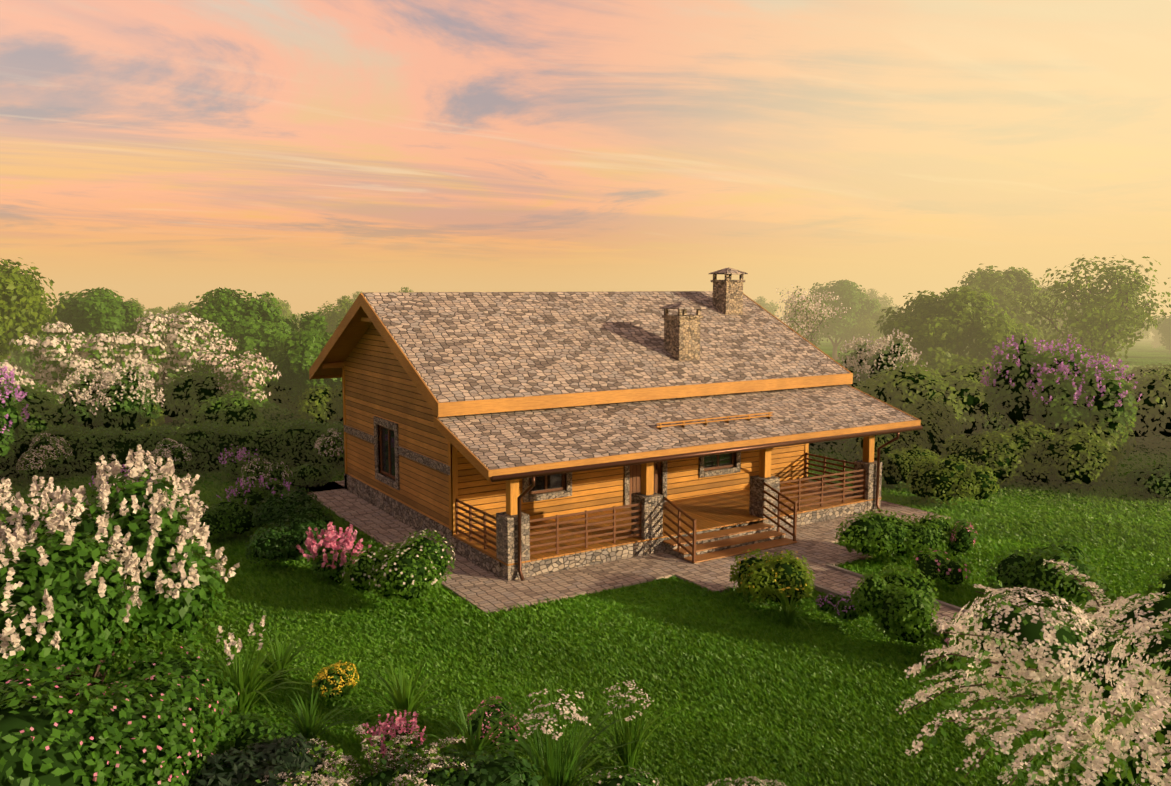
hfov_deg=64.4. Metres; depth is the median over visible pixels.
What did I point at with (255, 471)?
flowering bush
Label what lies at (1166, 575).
border shrub
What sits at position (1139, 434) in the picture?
border shrub
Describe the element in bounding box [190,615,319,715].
iris plant
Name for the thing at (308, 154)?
sky
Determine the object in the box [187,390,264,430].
understory shrub
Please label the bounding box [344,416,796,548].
house stonework
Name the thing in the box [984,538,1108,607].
border shrub
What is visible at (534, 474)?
gutter downpipes
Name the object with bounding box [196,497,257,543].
green shrub
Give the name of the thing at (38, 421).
understory shrub
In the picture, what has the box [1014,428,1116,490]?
border shrub
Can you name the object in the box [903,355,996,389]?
border shrub
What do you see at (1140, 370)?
understory shrub
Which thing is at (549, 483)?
house windows
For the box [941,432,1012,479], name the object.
border shrub
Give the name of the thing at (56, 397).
understory shrub
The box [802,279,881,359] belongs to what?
tree
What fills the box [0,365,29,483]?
purple lilac shrub
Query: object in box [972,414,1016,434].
border shrub
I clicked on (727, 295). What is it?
chimney
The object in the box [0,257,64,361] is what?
tree
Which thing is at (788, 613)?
grass plant
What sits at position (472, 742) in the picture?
iris plant
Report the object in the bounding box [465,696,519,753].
flowering bush
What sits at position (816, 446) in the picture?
border shrub
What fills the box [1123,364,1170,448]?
border shrub
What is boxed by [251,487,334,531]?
dark boxwood shrub
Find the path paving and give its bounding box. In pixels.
[295,480,983,636]
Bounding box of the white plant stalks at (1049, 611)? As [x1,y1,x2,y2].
[995,602,1070,624]
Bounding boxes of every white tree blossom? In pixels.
[0,320,164,403]
[107,308,221,422]
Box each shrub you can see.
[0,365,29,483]
[0,445,239,696]
[0,661,224,785]
[5,381,59,413]
[13,402,97,433]
[16,433,72,482]
[48,395,64,409]
[58,356,164,432]
[79,644,239,767]
[136,402,164,430]
[144,438,191,476]
[155,367,224,423]
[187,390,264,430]
[189,732,345,785]
[190,711,306,765]
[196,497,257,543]
[217,475,290,510]
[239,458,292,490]
[245,511,326,567]
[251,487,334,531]
[254,382,271,406]
[255,721,479,785]
[267,384,304,418]
[297,384,342,424]
[313,428,344,468]
[341,529,454,604]
[353,748,543,785]
[729,549,814,609]
[814,440,834,448]
[835,509,954,562]
[837,329,927,386]
[840,435,906,459]
[850,563,940,650]
[853,377,880,392]
[855,428,931,461]
[860,361,989,439]
[880,444,940,487]
[890,552,1170,785]
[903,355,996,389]
[905,396,964,456]
[906,454,998,505]
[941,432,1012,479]
[960,378,1035,438]
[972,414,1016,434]
[972,419,1059,484]
[980,334,1141,446]
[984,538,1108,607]
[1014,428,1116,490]
[1033,415,1136,476]
[1117,405,1139,432]
[1119,363,1170,384]
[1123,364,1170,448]
[1125,463,1170,501]
[1128,387,1161,438]
[1131,372,1163,388]
[1144,566,1170,599]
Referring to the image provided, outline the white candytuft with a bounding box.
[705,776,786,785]
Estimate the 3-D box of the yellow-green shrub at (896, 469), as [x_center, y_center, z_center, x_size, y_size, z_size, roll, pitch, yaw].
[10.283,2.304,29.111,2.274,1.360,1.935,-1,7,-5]
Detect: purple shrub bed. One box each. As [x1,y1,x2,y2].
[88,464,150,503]
[218,444,259,477]
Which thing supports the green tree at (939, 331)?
on the ground at (1142, 352)
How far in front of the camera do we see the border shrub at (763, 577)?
17.71 m
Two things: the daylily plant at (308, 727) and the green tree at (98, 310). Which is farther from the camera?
the green tree at (98, 310)
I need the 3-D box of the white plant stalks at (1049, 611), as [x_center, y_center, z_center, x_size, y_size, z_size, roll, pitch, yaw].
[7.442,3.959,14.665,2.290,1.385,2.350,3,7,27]
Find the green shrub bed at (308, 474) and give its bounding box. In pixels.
[287,463,335,488]
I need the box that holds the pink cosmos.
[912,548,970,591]
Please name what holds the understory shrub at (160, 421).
on the ground at (1142, 352)
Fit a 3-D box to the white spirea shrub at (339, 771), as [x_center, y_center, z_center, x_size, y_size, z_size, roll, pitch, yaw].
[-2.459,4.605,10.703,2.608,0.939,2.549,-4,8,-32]
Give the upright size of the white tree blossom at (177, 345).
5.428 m
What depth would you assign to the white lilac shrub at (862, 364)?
42.75 m
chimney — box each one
[659,301,705,360]
[709,267,747,314]
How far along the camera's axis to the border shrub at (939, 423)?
33.02 m
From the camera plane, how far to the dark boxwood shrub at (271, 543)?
20.74 m
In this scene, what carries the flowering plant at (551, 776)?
on the ground at (1142, 352)
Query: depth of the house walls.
24.63 m
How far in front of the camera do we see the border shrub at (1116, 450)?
29.75 m
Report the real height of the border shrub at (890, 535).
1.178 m
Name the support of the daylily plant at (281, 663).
on the ground at (1142, 352)
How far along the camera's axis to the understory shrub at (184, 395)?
40.99 m
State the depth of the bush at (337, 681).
13.78 m
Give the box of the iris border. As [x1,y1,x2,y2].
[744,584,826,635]
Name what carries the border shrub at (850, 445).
on the ground at (1142, 352)
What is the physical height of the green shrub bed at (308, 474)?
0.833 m
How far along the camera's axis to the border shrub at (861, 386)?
40.16 m
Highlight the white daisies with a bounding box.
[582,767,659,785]
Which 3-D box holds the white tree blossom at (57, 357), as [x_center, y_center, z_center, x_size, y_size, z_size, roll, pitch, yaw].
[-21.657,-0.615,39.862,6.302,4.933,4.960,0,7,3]
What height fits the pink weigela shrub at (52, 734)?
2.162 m
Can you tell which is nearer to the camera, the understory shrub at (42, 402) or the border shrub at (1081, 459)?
the border shrub at (1081, 459)
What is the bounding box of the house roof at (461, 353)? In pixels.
[309,291,852,417]
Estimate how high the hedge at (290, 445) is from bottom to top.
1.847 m
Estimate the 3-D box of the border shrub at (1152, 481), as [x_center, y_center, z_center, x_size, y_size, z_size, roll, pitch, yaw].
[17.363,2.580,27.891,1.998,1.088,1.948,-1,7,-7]
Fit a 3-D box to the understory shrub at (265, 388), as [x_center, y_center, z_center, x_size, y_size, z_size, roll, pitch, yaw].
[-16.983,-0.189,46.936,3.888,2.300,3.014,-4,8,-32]
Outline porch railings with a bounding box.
[456,452,865,563]
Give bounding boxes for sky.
[0,0,1170,319]
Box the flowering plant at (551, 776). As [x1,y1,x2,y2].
[469,675,671,785]
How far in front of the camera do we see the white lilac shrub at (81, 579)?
13.82 m
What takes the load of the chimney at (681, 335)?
on the house roof at (461, 353)
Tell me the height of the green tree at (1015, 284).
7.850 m
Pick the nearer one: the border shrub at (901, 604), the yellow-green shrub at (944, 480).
the border shrub at (901, 604)
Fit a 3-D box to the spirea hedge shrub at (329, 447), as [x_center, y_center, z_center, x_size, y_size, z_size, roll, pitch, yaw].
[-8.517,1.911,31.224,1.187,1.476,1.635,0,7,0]
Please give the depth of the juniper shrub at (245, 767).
10.73 m
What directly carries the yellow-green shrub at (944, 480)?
on the ground at (1142, 352)
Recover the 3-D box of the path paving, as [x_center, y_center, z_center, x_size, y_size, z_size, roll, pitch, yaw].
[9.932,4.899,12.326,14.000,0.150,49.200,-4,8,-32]
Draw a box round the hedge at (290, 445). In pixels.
[0,417,344,477]
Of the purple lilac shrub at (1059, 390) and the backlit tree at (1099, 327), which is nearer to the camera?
the purple lilac shrub at (1059, 390)
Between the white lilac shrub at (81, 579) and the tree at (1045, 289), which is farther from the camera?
the tree at (1045, 289)
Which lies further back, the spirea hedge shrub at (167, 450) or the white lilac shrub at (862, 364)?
the white lilac shrub at (862, 364)
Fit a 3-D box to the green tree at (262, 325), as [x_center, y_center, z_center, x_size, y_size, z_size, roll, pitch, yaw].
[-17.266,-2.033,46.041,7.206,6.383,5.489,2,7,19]
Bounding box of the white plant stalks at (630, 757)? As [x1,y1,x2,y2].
[562,680,702,774]
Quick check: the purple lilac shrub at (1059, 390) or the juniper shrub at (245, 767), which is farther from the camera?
the purple lilac shrub at (1059, 390)
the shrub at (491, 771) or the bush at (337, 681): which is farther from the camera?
the bush at (337, 681)
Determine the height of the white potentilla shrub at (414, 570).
1.388 m
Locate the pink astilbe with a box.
[296,522,371,584]
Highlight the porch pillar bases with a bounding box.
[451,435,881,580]
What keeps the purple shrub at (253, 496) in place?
on the ground at (1142, 352)
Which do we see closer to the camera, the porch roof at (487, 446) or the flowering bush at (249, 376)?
the porch roof at (487, 446)
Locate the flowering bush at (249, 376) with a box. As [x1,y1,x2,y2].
[190,333,280,406]
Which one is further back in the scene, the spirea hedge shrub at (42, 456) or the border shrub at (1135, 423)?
the border shrub at (1135, 423)
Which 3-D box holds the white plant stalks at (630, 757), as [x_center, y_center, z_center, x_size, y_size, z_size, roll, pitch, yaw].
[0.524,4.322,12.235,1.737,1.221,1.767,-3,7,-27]
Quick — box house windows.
[379,425,733,504]
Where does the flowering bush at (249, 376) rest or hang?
on the ground at (1142, 352)
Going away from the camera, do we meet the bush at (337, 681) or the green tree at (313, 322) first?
the bush at (337, 681)
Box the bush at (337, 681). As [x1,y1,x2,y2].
[311,661,358,703]
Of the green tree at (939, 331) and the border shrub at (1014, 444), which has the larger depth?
the green tree at (939, 331)
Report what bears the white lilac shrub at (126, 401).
on the ground at (1142, 352)
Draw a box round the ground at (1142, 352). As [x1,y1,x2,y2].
[0,318,1170,785]
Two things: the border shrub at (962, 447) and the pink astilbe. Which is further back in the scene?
the border shrub at (962, 447)
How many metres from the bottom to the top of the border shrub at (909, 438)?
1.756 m
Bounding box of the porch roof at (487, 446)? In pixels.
[433,384,920,480]
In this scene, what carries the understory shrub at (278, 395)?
on the ground at (1142, 352)
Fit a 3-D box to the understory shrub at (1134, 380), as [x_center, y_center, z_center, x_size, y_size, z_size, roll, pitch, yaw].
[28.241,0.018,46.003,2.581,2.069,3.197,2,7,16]
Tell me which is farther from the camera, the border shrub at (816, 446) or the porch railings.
the border shrub at (816, 446)
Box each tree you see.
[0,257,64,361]
[37,287,162,379]
[165,287,301,367]
[261,330,341,423]
[286,311,342,336]
[774,285,850,346]
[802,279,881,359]
[874,283,1040,373]
[931,263,1062,362]
[999,267,1061,319]
[1002,255,1170,368]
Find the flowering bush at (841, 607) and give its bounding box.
[816,591,861,622]
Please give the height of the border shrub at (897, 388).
3.424 m
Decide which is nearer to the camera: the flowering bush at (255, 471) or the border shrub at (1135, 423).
the flowering bush at (255, 471)
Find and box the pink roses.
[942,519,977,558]
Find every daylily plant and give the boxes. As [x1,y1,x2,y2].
[241,622,322,682]
[268,682,375,740]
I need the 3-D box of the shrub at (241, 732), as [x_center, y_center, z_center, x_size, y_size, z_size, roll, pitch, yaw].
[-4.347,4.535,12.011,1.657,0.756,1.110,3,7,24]
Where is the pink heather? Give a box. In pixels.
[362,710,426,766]
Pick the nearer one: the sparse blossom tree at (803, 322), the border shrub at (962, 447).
the border shrub at (962, 447)
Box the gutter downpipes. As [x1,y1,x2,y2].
[490,425,922,580]
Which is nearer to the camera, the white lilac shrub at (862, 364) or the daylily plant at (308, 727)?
the daylily plant at (308, 727)
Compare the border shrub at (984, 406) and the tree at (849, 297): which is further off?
the tree at (849, 297)
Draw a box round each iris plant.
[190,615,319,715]
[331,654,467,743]
[405,694,555,761]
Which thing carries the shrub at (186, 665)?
on the ground at (1142, 352)
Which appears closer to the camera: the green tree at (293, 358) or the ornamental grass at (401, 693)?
the ornamental grass at (401, 693)
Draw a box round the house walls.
[342,323,808,534]

